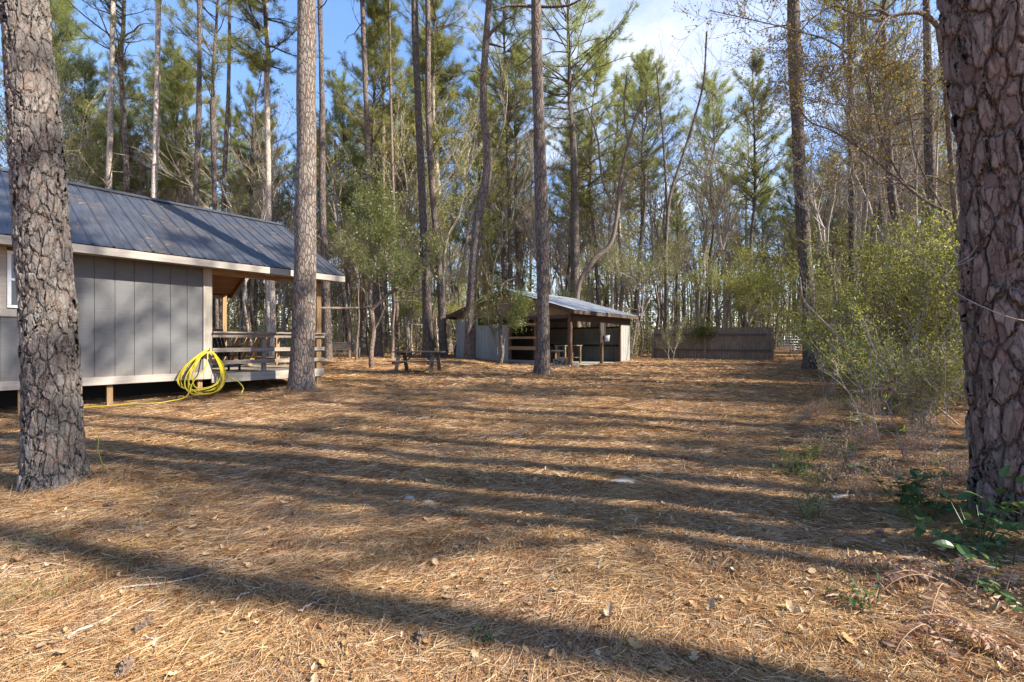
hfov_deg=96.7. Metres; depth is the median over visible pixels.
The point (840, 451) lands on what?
fern clump
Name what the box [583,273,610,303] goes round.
understory tree
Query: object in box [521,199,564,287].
airy tree
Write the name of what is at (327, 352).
pine tree
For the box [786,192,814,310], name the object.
pine tree
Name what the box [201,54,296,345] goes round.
pine tree
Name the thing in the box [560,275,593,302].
understory tree
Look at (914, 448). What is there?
fern clump
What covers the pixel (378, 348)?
pine tree
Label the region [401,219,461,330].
evergreen tree
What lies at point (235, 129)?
pine tree
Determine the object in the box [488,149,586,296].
airy tree
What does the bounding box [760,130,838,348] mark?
young pine
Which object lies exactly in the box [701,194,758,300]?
bare tree
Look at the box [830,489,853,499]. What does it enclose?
stick
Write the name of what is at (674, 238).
pine tree
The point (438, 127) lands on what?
pine tree
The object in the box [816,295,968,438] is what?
shrub
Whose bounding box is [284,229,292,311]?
bare tree
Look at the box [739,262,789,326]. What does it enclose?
understory tree
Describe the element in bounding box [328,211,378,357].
evergreen tree
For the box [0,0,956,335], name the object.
sky
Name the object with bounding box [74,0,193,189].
pine tree
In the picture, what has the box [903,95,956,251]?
pine tree
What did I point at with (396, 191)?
airy tree
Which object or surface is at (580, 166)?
young pine
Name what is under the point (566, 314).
open shed
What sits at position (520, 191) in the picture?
bare tree
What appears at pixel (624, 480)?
stone
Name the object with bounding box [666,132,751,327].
bare tree
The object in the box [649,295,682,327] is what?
understory tree
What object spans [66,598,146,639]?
stick
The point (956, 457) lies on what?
fern clump
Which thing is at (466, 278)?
understory tree
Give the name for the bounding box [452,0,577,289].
pine tree
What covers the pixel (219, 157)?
pine tree
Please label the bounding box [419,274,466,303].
understory tree
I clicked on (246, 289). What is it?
sapling
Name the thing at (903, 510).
seedling
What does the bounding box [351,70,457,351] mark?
airy tree
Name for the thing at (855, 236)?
sapling
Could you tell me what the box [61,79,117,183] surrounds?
airy tree
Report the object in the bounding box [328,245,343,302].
bare tree
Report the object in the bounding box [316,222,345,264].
understory tree
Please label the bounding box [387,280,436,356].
evergreen tree
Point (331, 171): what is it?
airy tree
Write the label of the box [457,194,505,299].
bare tree
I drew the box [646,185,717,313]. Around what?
airy tree
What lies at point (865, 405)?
fern clump
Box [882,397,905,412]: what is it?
seedling
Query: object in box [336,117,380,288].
pine tree
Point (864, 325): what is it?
shrub
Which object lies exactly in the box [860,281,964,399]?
shrub
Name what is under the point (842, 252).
airy tree
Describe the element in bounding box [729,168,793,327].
young pine
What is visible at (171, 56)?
pine tree
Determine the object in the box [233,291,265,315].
understory tree
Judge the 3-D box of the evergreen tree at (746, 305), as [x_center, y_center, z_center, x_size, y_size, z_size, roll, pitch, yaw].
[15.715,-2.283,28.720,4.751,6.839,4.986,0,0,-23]
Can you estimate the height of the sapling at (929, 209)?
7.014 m
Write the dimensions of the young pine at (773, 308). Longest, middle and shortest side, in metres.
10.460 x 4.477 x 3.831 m
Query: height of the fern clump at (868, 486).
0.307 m
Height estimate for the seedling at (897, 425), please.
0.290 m
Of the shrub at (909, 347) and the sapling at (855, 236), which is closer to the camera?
the shrub at (909, 347)
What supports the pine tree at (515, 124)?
on the ground at (476, 371)
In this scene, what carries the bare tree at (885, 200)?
on the ground at (476, 371)
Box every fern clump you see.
[780,404,810,426]
[798,424,866,468]
[801,401,831,417]
[807,458,844,480]
[809,396,831,408]
[811,403,834,419]
[814,456,883,493]
[821,397,843,410]
[835,419,880,448]
[843,470,900,501]
[847,412,893,434]
[848,393,883,416]
[850,429,878,449]
[851,452,894,479]
[872,450,957,504]
[890,424,956,466]
[895,401,934,425]
[902,415,942,442]
[905,429,934,449]
[907,414,941,432]
[935,454,969,484]
[939,449,968,475]
[941,453,969,480]
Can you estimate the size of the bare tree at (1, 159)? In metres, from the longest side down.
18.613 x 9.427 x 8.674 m
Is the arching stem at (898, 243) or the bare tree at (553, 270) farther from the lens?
the bare tree at (553, 270)
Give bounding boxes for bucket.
[604,335,609,340]
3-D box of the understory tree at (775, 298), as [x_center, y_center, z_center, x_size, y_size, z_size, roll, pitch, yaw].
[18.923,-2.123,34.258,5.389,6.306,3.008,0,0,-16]
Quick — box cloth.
[598,323,605,342]
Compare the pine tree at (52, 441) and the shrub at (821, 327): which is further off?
the shrub at (821, 327)
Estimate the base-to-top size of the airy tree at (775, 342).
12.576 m
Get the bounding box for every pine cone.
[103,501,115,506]
[116,655,134,677]
[132,615,154,632]
[180,567,199,578]
[415,626,427,644]
[875,528,884,536]
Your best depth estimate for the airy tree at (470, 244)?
42.95 m
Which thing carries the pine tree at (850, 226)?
on the ground at (476, 371)
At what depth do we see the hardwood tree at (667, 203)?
27.44 m
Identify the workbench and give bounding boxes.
[554,345,581,362]
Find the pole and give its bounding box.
[321,306,370,308]
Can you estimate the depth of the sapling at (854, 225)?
19.02 m
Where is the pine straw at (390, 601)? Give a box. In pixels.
[0,351,1023,681]
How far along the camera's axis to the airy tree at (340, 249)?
37.20 m
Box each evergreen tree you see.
[286,265,368,312]
[321,279,349,311]
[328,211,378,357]
[330,230,373,359]
[358,219,391,355]
[367,218,423,358]
[374,203,430,355]
[378,213,445,353]
[387,240,482,304]
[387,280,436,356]
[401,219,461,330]
[432,279,480,354]
[596,210,692,356]
[679,238,797,356]
[720,230,798,327]
[721,250,798,327]
[781,277,848,329]
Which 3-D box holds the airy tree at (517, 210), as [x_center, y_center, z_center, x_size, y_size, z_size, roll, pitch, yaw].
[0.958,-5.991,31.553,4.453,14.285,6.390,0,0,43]
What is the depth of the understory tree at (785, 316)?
48.15 m
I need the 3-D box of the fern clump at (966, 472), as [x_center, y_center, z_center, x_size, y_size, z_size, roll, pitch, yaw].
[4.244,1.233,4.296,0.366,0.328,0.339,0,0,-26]
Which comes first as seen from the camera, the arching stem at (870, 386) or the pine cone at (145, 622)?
the pine cone at (145, 622)
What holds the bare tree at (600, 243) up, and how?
on the ground at (476, 371)
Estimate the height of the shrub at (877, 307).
4.096 m
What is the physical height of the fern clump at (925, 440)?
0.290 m
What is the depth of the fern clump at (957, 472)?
4.35 m
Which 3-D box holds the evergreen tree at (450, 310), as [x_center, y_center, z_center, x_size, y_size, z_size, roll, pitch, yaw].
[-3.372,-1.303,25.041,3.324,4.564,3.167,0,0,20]
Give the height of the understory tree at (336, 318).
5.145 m
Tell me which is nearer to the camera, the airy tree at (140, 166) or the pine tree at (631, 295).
the airy tree at (140, 166)
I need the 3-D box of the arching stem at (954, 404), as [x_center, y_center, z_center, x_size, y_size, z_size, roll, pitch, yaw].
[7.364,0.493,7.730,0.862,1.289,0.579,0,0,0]
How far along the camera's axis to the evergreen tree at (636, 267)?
27.30 m
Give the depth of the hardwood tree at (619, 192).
25.92 m
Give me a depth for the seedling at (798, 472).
4.60 m
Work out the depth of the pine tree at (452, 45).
28.88 m
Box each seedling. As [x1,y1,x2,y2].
[774,438,805,471]
[789,479,834,521]
[791,461,814,479]
[796,454,845,486]
[797,435,827,459]
[827,430,863,453]
[830,392,854,408]
[879,492,921,519]
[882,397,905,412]
[885,393,900,406]
[892,418,914,434]
[929,450,951,466]
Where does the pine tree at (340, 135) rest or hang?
on the ground at (476, 371)
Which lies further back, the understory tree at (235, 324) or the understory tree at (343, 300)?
the understory tree at (235, 324)
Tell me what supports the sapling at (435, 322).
on the ground at (476, 371)
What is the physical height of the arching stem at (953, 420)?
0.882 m
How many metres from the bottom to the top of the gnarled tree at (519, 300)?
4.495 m
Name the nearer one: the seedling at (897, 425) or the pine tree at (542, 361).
the seedling at (897, 425)
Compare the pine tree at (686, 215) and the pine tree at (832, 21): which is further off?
the pine tree at (686, 215)
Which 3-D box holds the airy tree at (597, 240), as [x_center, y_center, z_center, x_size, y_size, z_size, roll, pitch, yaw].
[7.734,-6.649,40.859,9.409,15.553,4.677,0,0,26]
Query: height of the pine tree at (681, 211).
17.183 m
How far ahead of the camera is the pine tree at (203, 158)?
46.89 m
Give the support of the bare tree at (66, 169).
on the ground at (476, 371)
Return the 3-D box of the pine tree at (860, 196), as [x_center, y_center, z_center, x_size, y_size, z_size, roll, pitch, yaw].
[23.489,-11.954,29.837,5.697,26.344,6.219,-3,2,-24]
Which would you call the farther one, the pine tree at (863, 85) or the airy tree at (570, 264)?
the airy tree at (570, 264)
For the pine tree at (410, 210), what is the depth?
46.68 m
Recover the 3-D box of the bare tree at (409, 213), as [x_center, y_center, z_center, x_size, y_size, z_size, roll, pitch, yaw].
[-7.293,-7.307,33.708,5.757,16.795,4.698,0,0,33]
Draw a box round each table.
[387,351,446,374]
[550,344,618,361]
[550,350,565,363]
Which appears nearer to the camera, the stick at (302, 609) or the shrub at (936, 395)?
the stick at (302, 609)
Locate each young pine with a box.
[69,104,167,197]
[199,175,220,208]
[220,169,258,344]
[259,118,364,325]
[329,98,417,327]
[354,175,408,306]
[395,112,427,296]
[396,24,482,270]
[445,61,511,288]
[477,127,534,287]
[481,229,502,296]
[548,115,602,296]
[570,206,604,324]
[655,217,702,312]
[727,230,758,315]
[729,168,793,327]
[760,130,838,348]
[761,265,784,335]
[811,156,845,299]
[829,154,894,280]
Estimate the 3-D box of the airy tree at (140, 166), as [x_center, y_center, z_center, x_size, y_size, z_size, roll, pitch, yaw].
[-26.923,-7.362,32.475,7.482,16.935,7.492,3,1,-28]
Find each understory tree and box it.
[218,279,265,343]
[227,318,245,330]
[230,283,277,318]
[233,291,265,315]
[252,276,292,321]
[275,295,292,315]
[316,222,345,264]
[319,214,381,308]
[330,264,356,351]
[331,302,356,330]
[331,313,342,328]
[335,289,367,321]
[367,285,400,317]
[397,250,432,349]
[410,287,437,341]
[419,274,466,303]
[446,294,463,309]
[447,265,497,295]
[449,258,497,301]
[553,284,569,297]
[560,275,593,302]
[576,234,693,356]
[581,273,634,311]
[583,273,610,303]
[608,273,647,310]
[627,290,659,347]
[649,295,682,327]
[679,282,714,325]
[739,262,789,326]
[741,275,796,327]
[748,295,782,327]
[775,302,795,347]
[798,276,847,308]
[815,276,852,320]
[839,223,951,341]
[862,209,954,273]
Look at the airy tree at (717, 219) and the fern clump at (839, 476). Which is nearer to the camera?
the fern clump at (839, 476)
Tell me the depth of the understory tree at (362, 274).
23.39 m
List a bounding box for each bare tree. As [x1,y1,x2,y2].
[0,83,93,178]
[0,141,87,184]
[71,105,189,200]
[84,143,207,204]
[141,85,296,354]
[158,158,219,205]
[159,158,234,212]
[204,170,294,324]
[227,141,318,343]
[230,131,295,346]
[235,284,243,317]
[257,161,354,342]
[281,229,316,338]
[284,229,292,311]
[316,189,379,337]
[316,228,333,288]
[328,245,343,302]
[396,145,444,318]
[423,40,575,308]
[452,227,470,331]
[453,235,486,297]
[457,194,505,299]
[475,111,585,287]
[480,195,534,289]
[496,168,552,289]
[499,196,567,294]
[510,185,559,294]
[513,253,534,289]
[548,152,620,296]
[549,201,587,287]
[549,247,588,291]
[561,170,649,326]
[580,234,630,300]
[585,126,677,328]
[599,219,631,326]
[622,207,697,328]
[627,216,678,329]
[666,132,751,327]
[669,227,713,320]
[692,168,752,326]
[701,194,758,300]
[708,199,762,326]
[709,233,743,326]
[726,212,797,326]
[744,188,836,347]
[781,180,845,285]
[784,105,880,367]
[791,41,941,282]
[792,122,866,318]
[797,0,939,388]
[812,146,887,248]
[815,188,869,300]
[829,155,906,255]
[835,246,846,285]
[845,90,955,247]
[860,139,959,245]
[870,132,958,248]
[878,17,956,156]
[883,159,924,244]
[898,113,958,205]
[939,128,957,194]
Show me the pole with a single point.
(362, 307)
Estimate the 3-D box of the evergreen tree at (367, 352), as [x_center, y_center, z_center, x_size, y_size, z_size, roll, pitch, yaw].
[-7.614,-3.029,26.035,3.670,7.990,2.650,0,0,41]
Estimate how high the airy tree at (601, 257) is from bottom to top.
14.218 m
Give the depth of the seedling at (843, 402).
8.52 m
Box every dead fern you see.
[817,590,1023,681]
[822,554,1023,625]
[949,553,1023,600]
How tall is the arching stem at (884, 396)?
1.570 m
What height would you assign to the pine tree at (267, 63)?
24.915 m
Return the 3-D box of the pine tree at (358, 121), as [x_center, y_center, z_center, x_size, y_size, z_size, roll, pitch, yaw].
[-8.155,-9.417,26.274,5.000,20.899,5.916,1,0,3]
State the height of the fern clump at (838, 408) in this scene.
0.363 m
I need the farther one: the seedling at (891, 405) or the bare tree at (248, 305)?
the bare tree at (248, 305)
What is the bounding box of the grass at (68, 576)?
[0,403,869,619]
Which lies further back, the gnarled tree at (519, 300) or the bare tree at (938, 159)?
the bare tree at (938, 159)
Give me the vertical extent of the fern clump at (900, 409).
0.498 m
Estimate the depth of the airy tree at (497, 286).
41.48 m
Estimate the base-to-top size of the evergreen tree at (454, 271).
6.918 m
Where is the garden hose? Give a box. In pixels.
[18,348,243,412]
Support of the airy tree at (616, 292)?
on the ground at (476, 371)
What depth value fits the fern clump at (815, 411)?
7.74 m
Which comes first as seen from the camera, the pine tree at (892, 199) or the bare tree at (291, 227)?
the pine tree at (892, 199)
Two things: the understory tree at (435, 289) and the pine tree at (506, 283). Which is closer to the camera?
the understory tree at (435, 289)
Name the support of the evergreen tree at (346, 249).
on the ground at (476, 371)
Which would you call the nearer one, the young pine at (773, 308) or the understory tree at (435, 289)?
the understory tree at (435, 289)
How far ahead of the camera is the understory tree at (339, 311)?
43.30 m
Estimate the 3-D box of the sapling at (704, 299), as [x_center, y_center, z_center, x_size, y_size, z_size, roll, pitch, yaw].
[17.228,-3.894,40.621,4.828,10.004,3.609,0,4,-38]
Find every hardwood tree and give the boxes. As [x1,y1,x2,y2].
[560,38,673,326]
[627,1,738,328]
[671,0,964,372]
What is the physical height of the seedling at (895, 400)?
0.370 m
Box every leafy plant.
[470,624,492,643]
[770,453,821,474]
[824,567,885,609]
[846,456,981,516]
[888,468,957,520]
[893,464,1023,559]
[923,529,1023,570]
[946,554,1023,610]
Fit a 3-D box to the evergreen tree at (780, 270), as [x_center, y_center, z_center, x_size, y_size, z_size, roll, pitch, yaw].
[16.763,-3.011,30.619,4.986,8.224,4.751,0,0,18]
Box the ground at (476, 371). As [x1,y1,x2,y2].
[0,345,1023,681]
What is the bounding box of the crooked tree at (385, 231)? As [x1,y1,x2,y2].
[331,144,453,367]
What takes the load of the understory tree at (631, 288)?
on the ground at (476, 371)
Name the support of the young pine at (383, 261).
on the ground at (476, 371)
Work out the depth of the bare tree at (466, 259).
44.23 m
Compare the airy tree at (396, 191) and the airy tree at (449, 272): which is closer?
the airy tree at (396, 191)
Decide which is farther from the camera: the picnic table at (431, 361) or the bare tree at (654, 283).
the bare tree at (654, 283)
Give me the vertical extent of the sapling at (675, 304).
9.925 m
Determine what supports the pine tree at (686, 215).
on the ground at (476, 371)
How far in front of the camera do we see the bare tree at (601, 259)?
49.56 m
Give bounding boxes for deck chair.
[212,329,241,370]
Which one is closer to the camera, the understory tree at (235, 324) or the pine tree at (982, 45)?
the pine tree at (982, 45)
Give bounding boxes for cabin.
[0,167,345,413]
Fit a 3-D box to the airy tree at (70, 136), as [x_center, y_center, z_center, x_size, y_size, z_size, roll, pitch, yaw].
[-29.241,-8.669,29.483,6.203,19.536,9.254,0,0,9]
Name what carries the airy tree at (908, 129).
on the ground at (476, 371)
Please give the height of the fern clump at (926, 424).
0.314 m
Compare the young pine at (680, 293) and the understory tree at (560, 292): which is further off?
the young pine at (680, 293)
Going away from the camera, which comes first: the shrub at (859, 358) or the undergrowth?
the shrub at (859, 358)
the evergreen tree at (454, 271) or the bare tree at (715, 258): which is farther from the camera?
the bare tree at (715, 258)
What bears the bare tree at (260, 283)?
on the ground at (476, 371)
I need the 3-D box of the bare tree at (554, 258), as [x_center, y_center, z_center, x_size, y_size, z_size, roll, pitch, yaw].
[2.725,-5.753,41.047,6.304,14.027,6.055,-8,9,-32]
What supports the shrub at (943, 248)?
on the ground at (476, 371)
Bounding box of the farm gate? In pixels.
[774,336,801,349]
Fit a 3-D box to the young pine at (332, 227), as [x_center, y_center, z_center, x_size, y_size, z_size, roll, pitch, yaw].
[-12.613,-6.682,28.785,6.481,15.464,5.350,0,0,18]
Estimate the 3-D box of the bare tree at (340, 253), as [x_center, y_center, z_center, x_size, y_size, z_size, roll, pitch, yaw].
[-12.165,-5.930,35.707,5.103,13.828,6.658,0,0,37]
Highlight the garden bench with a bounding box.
[332,341,359,358]
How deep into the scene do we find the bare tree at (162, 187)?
30.30 m
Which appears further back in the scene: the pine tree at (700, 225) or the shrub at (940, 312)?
the pine tree at (700, 225)
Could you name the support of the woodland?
on the ground at (476, 371)
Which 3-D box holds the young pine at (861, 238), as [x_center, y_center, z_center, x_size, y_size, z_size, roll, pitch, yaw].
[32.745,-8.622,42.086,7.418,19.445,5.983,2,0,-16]
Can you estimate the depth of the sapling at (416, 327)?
28.67 m
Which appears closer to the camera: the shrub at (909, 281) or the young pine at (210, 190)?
the shrub at (909, 281)
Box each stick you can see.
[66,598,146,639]
[115,574,207,589]
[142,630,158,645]
[235,583,266,600]
[297,597,326,611]
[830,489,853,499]
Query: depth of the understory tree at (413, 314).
32.65 m
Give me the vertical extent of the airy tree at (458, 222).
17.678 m
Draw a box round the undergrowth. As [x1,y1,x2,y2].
[212,295,826,358]
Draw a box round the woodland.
[203,195,925,347]
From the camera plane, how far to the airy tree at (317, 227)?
41.83 m
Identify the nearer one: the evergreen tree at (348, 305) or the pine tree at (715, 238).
the evergreen tree at (348, 305)
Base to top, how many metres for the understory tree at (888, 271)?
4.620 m
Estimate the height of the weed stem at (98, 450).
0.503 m
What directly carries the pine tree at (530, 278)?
on the ground at (476, 371)
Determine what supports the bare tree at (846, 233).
on the ground at (476, 371)
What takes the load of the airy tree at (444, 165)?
on the ground at (476, 371)
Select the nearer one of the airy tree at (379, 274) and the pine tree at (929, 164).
the pine tree at (929, 164)
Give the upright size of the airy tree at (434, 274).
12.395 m
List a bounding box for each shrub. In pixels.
[754,255,875,395]
[777,263,932,386]
[785,296,870,391]
[785,301,869,377]
[787,277,858,336]
[795,173,962,372]
[795,300,895,358]
[809,293,962,414]
[811,322,964,427]
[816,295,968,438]
[817,310,843,365]
[817,324,897,405]
[829,213,959,382]
[840,329,920,391]
[841,299,955,351]
[842,215,947,360]
[854,192,962,403]
[854,320,924,379]
[855,304,915,356]
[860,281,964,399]
[862,334,966,436]
[868,318,962,389]
[870,262,956,356]
[873,343,901,386]
[875,324,962,376]
[885,359,964,429]
[887,345,962,407]
[888,257,965,395]
[896,335,964,414]
[918,233,958,332]
[929,207,959,297]
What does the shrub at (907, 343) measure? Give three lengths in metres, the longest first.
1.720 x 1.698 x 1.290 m
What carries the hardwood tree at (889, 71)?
on the ground at (476, 371)
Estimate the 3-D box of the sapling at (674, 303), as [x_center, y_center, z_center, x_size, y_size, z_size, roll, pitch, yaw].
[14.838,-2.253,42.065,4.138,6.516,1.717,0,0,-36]
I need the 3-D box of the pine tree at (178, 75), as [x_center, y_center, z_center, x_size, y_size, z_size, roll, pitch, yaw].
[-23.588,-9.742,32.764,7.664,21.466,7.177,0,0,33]
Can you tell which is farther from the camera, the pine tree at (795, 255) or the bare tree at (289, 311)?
the pine tree at (795, 255)
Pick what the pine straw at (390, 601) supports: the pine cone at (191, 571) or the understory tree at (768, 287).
the pine cone at (191, 571)
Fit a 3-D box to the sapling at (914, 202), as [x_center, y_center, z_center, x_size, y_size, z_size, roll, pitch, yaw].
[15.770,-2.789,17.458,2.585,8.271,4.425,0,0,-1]
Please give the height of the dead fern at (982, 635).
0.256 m
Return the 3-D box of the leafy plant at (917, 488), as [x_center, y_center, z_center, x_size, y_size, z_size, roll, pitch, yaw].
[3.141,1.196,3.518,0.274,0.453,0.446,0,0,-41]
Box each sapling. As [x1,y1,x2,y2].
[231,199,251,352]
[409,258,438,349]
[414,295,431,350]
[567,243,618,326]
[656,316,688,360]
[663,248,696,326]
[669,281,680,328]
[673,243,676,327]
[691,270,715,326]
[695,243,719,348]
[791,221,860,278]
[813,104,933,376]
[818,190,856,277]
[823,167,891,300]
[850,180,921,243]
[852,94,956,277]
[880,120,930,268]
[891,142,956,345]
[909,184,944,244]
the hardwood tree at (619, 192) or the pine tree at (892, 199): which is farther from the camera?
the hardwood tree at (619, 192)
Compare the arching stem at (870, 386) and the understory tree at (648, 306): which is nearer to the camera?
the arching stem at (870, 386)
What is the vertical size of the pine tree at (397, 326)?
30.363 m
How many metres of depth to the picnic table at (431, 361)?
15.87 m
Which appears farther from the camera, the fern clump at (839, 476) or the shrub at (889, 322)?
the shrub at (889, 322)
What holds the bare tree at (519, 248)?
on the ground at (476, 371)
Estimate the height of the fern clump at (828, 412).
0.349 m
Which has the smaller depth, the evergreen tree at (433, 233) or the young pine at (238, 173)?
the evergreen tree at (433, 233)
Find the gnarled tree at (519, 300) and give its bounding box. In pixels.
[460,253,551,362]
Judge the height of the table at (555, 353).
0.640 m
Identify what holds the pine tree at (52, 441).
on the ground at (476, 371)
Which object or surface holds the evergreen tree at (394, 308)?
on the ground at (476, 371)
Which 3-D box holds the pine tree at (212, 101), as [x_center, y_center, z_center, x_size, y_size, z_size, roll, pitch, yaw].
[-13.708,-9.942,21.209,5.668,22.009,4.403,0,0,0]
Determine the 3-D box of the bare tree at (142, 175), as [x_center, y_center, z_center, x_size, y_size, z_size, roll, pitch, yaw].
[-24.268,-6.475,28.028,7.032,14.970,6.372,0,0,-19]
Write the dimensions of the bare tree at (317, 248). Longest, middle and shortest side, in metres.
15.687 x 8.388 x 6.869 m
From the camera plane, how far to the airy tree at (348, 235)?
43.21 m
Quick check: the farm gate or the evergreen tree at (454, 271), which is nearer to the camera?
the evergreen tree at (454, 271)
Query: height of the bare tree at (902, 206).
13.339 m
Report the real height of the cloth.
0.970 m
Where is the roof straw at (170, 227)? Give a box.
[68,190,339,271]
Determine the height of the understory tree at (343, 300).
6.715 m
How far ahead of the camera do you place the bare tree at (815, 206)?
16.16 m
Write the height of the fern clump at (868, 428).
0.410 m
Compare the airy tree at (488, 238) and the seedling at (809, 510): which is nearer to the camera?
the seedling at (809, 510)
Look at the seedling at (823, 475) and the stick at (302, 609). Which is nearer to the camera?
the stick at (302, 609)
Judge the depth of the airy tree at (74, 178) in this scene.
26.55 m
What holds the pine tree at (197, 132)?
on the ground at (476, 371)
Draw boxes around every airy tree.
[0,48,143,191]
[0,70,130,186]
[0,72,93,182]
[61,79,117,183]
[62,100,158,198]
[66,139,150,194]
[68,109,192,200]
[80,150,184,201]
[201,172,260,342]
[210,162,291,352]
[249,64,365,352]
[259,152,345,249]
[259,210,286,330]
[272,151,342,329]
[279,139,374,318]
[318,155,361,320]
[326,175,410,345]
[329,197,364,302]
[337,74,425,312]
[340,132,441,348]
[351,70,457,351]
[360,65,508,353]
[386,158,461,312]
[403,139,498,350]
[432,176,484,279]
[432,229,467,326]
[440,160,496,340]
[444,197,499,299]
[451,180,534,293]
[483,243,520,290]
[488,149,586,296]
[488,162,535,259]
[494,193,552,288]
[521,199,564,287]
[527,178,558,265]
[548,124,647,326]
[556,188,651,322]
[559,231,593,285]
[580,231,615,302]
[581,171,647,326]
[593,122,700,302]
[610,218,639,314]
[634,215,681,327]
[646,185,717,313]
[661,73,772,327]
[661,228,701,325]
[700,254,733,321]
[703,191,767,326]
[717,187,812,326]
[745,175,835,280]
[753,212,815,348]
[763,239,799,335]
[786,193,883,287]
[788,183,887,300]
[807,20,950,238]
[847,50,957,240]
[921,132,957,230]
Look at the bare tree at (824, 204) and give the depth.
32.15 m
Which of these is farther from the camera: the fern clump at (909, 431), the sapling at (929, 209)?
the sapling at (929, 209)
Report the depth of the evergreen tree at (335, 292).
24.30 m
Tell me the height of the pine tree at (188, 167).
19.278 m
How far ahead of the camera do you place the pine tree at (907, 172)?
44.85 m
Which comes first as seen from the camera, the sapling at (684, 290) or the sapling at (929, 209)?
the sapling at (929, 209)
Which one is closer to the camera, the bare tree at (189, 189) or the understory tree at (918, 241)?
the understory tree at (918, 241)
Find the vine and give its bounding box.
[677,318,718,345]
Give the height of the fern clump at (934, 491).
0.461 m
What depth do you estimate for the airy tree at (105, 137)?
36.20 m
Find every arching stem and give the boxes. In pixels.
[799,277,900,396]
[810,338,892,441]
[825,315,890,441]
[860,334,917,459]
[869,224,1023,320]
[906,333,959,405]
[908,379,966,424]
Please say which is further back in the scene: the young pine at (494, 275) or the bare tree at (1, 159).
the young pine at (494, 275)
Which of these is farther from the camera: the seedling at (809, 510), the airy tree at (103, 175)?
the airy tree at (103, 175)
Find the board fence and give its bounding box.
[652,327,773,359]
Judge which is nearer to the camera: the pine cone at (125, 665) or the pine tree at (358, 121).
the pine cone at (125, 665)
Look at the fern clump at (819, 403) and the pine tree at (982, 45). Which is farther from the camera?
the fern clump at (819, 403)
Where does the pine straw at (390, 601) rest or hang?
on the ground at (476, 371)
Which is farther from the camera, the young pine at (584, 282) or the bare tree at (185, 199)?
the young pine at (584, 282)
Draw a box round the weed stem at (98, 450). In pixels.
[95,426,104,469]
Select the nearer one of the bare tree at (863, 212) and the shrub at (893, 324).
the shrub at (893, 324)
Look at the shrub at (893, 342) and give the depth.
13.16 m
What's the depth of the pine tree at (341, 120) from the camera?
33.12 m
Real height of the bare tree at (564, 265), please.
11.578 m
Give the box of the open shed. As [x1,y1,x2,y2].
[446,288,638,366]
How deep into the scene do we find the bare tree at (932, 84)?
12.14 m
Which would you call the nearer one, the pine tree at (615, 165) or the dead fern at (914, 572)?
the dead fern at (914, 572)
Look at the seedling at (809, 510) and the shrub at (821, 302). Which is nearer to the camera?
the seedling at (809, 510)
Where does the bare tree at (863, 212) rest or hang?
on the ground at (476, 371)
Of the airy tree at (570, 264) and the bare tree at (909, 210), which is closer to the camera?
the bare tree at (909, 210)
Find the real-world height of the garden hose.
1.110 m
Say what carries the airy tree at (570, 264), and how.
on the ground at (476, 371)
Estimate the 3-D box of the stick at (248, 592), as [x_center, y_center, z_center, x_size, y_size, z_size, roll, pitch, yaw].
[-1.436,1.345,2.493,0.069,0.056,0.190,0,0,28]
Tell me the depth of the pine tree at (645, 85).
30.46 m
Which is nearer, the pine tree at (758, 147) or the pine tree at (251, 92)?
the pine tree at (251, 92)
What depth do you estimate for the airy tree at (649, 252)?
36.65 m
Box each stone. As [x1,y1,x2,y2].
[404,495,414,500]
[610,478,635,484]
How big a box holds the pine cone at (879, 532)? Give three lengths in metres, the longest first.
0.093 x 0.055 x 0.055 m
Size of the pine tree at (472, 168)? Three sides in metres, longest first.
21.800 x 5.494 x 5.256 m
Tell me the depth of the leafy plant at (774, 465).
4.70 m
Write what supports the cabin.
on the ground at (476, 371)
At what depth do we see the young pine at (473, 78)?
38.38 m
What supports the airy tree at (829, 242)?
on the ground at (476, 371)
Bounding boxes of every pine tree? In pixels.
[0,0,91,493]
[0,0,118,156]
[2,0,105,167]
[56,55,141,182]
[60,0,178,193]
[68,45,169,194]
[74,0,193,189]
[90,46,201,189]
[118,0,161,197]
[126,38,235,193]
[131,54,244,206]
[137,79,217,202]
[145,129,217,207]
[154,0,275,357]
[164,143,211,201]
[184,90,247,340]
[190,104,257,212]
[193,0,201,206]
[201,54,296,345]
[211,0,262,338]
[218,0,331,356]
[218,179,239,319]
[220,111,293,338]
[235,117,295,331]
[238,150,264,324]
[244,0,285,353]
[286,0,316,391]
[291,68,375,345]
[296,0,338,359]
[324,0,413,354]
[329,125,361,300]
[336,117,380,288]
[344,0,414,357]
[350,0,414,353]
[355,100,426,314]
[378,0,424,354]
[379,0,502,301]
[395,0,483,352]
[411,0,433,357]
[425,0,456,357]
[443,0,514,359]
[443,203,461,284]
[450,89,525,297]
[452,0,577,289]
[457,128,505,294]
[473,0,650,296]
[475,40,551,320]
[490,158,522,288]
[493,0,580,374]
[512,128,550,291]
[533,35,645,305]
[558,181,587,289]
[580,48,707,347]
[583,161,622,326]
[593,73,643,325]
[604,49,687,354]
[612,156,658,312]
[649,185,698,327]
[650,208,690,316]
[670,67,766,327]
[670,193,693,320]
[688,185,722,319]
[693,167,750,326]
[699,46,793,327]
[714,103,778,278]
[755,0,836,369]
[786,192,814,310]
[802,0,943,271]
[803,1,887,245]
[815,0,922,275]
[817,0,886,256]
[818,0,872,290]
[824,0,937,282]
[825,98,882,281]
[833,98,908,267]
[872,61,945,225]
[881,0,943,362]
[896,105,945,234]
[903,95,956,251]
[917,39,942,131]
[921,61,955,215]
[936,0,1023,529]
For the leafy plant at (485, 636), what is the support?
on the ground at (476, 371)
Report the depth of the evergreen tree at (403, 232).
23.52 m

